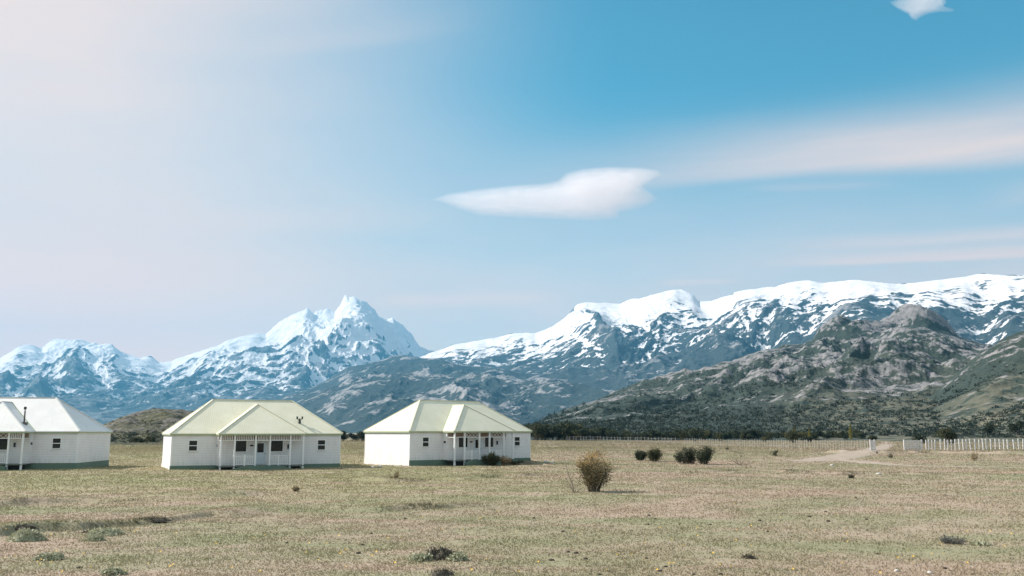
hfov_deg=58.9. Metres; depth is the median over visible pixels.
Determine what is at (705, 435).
scrub tree
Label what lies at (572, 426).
scrub tree
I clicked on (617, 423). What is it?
hill scrub
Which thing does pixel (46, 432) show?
cottage
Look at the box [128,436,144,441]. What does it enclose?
scrub bush
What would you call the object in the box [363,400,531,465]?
cottage
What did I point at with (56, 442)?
window
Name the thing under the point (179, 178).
sky
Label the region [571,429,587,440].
scrub tree
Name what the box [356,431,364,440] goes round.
scrub bush
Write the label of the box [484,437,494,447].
window
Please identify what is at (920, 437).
scrub tree
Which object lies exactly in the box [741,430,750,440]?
scrub tree
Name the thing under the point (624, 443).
tussock grass
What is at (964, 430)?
slope scrub
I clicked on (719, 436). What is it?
scrub tree
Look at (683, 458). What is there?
dark bush
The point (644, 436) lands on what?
scrub tree
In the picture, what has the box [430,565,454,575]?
earth clod
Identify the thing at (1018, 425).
scrub tree
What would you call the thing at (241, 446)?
window
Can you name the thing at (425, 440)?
window
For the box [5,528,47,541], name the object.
cushion plant
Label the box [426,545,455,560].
bush
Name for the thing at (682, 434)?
scrub tree
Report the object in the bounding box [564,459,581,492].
dead stalk
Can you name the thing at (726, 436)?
scrub tree
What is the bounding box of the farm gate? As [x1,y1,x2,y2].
[903,440,922,449]
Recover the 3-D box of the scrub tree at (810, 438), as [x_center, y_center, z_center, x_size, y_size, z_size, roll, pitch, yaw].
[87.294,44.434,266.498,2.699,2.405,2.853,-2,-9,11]
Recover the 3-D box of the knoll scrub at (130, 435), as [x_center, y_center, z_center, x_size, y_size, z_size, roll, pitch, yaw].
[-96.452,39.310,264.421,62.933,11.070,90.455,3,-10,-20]
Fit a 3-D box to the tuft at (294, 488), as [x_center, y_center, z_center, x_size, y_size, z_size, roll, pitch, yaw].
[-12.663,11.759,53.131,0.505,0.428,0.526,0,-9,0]
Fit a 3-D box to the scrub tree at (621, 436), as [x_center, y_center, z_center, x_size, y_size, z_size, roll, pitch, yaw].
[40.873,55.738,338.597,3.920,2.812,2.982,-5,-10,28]
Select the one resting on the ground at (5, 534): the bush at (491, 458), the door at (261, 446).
the bush at (491, 458)
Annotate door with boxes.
[256,442,265,463]
[474,438,481,458]
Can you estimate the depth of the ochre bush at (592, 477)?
52.07 m
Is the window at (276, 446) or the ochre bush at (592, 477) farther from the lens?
the window at (276, 446)
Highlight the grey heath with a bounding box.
[939,534,967,544]
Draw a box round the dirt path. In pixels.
[830,459,1023,467]
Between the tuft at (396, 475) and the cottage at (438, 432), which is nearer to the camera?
the tuft at (396, 475)
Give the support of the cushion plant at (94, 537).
on the ground at (5, 534)
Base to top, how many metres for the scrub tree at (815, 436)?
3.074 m
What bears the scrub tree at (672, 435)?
on the ground at (5, 534)
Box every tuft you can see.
[292,486,299,491]
[388,472,398,477]
[970,452,979,459]
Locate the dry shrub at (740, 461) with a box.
[728,454,752,464]
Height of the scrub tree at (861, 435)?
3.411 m
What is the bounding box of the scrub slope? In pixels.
[875,331,1023,441]
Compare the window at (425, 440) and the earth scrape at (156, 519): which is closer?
the earth scrape at (156, 519)
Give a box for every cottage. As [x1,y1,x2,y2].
[0,397,112,469]
[161,399,342,469]
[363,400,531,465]
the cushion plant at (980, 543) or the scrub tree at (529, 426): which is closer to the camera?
the cushion plant at (980, 543)
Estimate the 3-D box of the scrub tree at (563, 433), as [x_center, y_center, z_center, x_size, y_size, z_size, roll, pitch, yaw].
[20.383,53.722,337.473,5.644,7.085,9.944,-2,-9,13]
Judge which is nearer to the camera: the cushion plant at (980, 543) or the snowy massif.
the cushion plant at (980, 543)
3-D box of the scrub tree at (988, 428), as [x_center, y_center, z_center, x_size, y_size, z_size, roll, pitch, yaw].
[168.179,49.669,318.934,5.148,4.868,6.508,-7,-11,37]
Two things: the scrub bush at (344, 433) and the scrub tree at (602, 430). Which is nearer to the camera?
the scrub bush at (344, 433)
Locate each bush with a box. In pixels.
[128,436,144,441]
[145,436,155,441]
[341,431,346,440]
[346,432,358,440]
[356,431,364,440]
[426,545,455,560]
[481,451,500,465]
[497,455,511,465]
[507,460,522,464]
[573,447,618,491]
[634,450,647,459]
[645,446,663,460]
[673,446,695,463]
[693,443,715,463]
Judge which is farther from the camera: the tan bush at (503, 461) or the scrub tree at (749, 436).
the scrub tree at (749, 436)
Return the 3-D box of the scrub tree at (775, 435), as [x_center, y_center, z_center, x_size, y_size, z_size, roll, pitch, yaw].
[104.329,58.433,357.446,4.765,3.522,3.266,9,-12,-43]
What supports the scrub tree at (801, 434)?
on the ground at (5, 534)
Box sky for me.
[0,0,1023,361]
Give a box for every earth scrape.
[13,522,35,529]
[135,515,172,522]
[741,553,757,558]
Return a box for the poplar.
[848,424,852,438]
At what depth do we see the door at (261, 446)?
85.91 m
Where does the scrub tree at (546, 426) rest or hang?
on the ground at (5, 534)
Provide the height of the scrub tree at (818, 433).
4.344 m
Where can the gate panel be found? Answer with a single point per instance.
(873, 446)
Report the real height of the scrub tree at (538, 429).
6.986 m
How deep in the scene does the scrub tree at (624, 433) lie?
349.80 m
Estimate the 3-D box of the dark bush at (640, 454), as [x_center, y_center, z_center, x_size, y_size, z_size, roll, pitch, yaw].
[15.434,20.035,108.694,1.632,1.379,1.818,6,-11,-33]
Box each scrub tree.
[524,422,540,439]
[528,423,547,439]
[539,423,553,439]
[548,423,568,439]
[550,422,577,439]
[558,423,571,439]
[568,425,590,439]
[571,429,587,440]
[589,430,600,439]
[593,426,608,439]
[605,430,617,439]
[617,434,626,439]
[621,430,631,439]
[630,433,637,440]
[640,434,651,439]
[647,429,662,439]
[662,433,669,439]
[668,433,676,439]
[669,429,682,439]
[679,430,687,439]
[685,427,704,441]
[700,429,709,438]
[715,432,724,440]
[722,432,728,439]
[732,432,739,439]
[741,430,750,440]
[745,434,752,439]
[749,428,761,439]
[761,436,768,441]
[763,432,773,439]
[772,432,779,437]
[787,430,797,442]
[797,431,807,439]
[805,435,813,441]
[811,434,818,439]
[812,430,824,438]
[822,433,832,438]
[842,433,850,439]
[855,432,866,438]
[868,435,877,439]
[910,434,926,442]
[935,427,958,444]
[982,422,998,434]
[1008,420,1023,434]
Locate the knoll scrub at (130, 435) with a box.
[104,407,193,442]
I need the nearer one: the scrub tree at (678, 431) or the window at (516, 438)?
the window at (516, 438)
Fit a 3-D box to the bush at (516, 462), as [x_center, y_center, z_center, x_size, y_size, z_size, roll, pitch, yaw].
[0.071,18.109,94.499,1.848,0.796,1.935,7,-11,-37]
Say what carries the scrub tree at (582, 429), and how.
on the ground at (5, 534)
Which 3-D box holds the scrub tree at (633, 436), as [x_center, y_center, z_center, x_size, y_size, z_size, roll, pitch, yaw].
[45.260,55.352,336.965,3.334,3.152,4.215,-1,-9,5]
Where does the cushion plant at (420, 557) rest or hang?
on the ground at (5, 534)
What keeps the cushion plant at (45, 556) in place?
on the ground at (5, 534)
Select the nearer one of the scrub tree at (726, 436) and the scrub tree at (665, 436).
the scrub tree at (665, 436)
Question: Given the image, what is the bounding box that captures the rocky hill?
[521,304,991,440]
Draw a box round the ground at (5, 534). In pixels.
[0,433,1023,575]
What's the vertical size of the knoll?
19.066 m
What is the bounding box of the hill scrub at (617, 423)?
[516,324,972,435]
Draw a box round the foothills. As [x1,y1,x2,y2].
[274,355,613,432]
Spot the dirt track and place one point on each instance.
(844, 454)
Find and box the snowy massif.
[420,273,1023,390]
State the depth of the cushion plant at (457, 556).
24.16 m
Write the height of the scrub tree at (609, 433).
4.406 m
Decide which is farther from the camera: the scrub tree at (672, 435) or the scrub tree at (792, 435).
the scrub tree at (672, 435)
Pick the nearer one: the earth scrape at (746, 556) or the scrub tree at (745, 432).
the earth scrape at (746, 556)
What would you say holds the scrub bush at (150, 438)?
on the knoll
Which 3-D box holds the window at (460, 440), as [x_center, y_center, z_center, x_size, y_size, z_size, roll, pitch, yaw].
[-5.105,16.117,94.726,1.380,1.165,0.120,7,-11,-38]
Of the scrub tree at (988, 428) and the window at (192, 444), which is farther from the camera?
the scrub tree at (988, 428)
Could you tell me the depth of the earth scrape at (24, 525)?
31.03 m
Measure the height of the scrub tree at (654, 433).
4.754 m
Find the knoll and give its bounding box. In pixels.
[103,408,191,444]
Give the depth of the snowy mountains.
12000.90 m
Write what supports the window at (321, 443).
in the cottage at (229, 434)
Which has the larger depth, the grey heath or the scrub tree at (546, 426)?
the scrub tree at (546, 426)
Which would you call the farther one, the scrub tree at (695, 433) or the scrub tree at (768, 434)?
the scrub tree at (768, 434)
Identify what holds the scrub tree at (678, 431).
on the ground at (5, 534)
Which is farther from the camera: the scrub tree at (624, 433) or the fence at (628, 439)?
the scrub tree at (624, 433)
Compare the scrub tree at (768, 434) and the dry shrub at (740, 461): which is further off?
the scrub tree at (768, 434)
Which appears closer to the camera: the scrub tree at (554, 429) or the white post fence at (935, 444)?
the white post fence at (935, 444)
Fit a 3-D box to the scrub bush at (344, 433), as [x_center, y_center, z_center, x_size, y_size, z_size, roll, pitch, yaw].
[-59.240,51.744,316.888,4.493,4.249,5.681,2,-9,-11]
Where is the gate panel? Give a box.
[869,439,875,449]
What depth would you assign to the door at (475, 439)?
95.77 m
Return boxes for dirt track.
[791,441,894,461]
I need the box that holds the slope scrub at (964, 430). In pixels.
[891,360,1023,437]
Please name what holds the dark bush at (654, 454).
on the ground at (5, 534)
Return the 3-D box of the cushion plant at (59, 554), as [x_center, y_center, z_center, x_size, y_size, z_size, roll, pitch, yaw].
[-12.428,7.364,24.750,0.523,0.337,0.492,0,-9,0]
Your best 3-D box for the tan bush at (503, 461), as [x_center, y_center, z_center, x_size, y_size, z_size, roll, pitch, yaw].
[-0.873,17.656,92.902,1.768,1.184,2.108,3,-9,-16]
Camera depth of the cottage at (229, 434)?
86.34 m
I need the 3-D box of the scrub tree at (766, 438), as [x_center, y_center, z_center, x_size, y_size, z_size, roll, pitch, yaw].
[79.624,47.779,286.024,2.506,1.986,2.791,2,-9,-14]
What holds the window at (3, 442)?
in the cottage at (46, 432)
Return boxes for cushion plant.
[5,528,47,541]
[32,551,63,560]
[54,552,64,558]
[81,534,109,541]
[84,525,125,536]
[98,564,130,575]
[406,551,432,561]
[445,551,471,561]
[969,539,992,545]
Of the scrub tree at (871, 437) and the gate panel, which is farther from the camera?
the scrub tree at (871, 437)
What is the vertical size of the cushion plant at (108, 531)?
0.446 m
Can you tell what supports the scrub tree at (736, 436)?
on the ground at (5, 534)
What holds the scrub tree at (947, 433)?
on the ground at (5, 534)
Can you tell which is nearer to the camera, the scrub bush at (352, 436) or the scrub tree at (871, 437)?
the scrub tree at (871, 437)
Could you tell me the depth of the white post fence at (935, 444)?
155.66 m
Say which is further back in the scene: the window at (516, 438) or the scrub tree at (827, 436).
the scrub tree at (827, 436)
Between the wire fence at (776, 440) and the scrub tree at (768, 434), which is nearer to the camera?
the wire fence at (776, 440)
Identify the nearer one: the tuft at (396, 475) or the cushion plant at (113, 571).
the cushion plant at (113, 571)
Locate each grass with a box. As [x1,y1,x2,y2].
[110,440,1023,450]
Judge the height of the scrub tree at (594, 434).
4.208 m
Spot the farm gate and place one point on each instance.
(914, 442)
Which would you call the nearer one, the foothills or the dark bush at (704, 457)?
the dark bush at (704, 457)
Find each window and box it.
[0,439,10,449]
[51,438,61,448]
[188,440,197,450]
[233,441,246,451]
[271,441,283,451]
[317,439,325,449]
[422,437,429,446]
[457,437,468,447]
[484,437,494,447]
[514,436,520,445]
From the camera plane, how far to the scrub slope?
492.76 m
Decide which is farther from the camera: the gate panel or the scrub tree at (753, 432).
the scrub tree at (753, 432)
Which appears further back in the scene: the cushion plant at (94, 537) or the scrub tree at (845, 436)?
the scrub tree at (845, 436)
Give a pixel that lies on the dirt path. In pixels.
(864, 462)
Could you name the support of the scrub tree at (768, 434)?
on the ground at (5, 534)
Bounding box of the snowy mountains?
[0,295,431,423]
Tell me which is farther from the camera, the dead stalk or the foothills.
the foothills
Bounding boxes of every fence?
[573,436,675,443]
[684,438,867,449]
[925,439,1023,449]

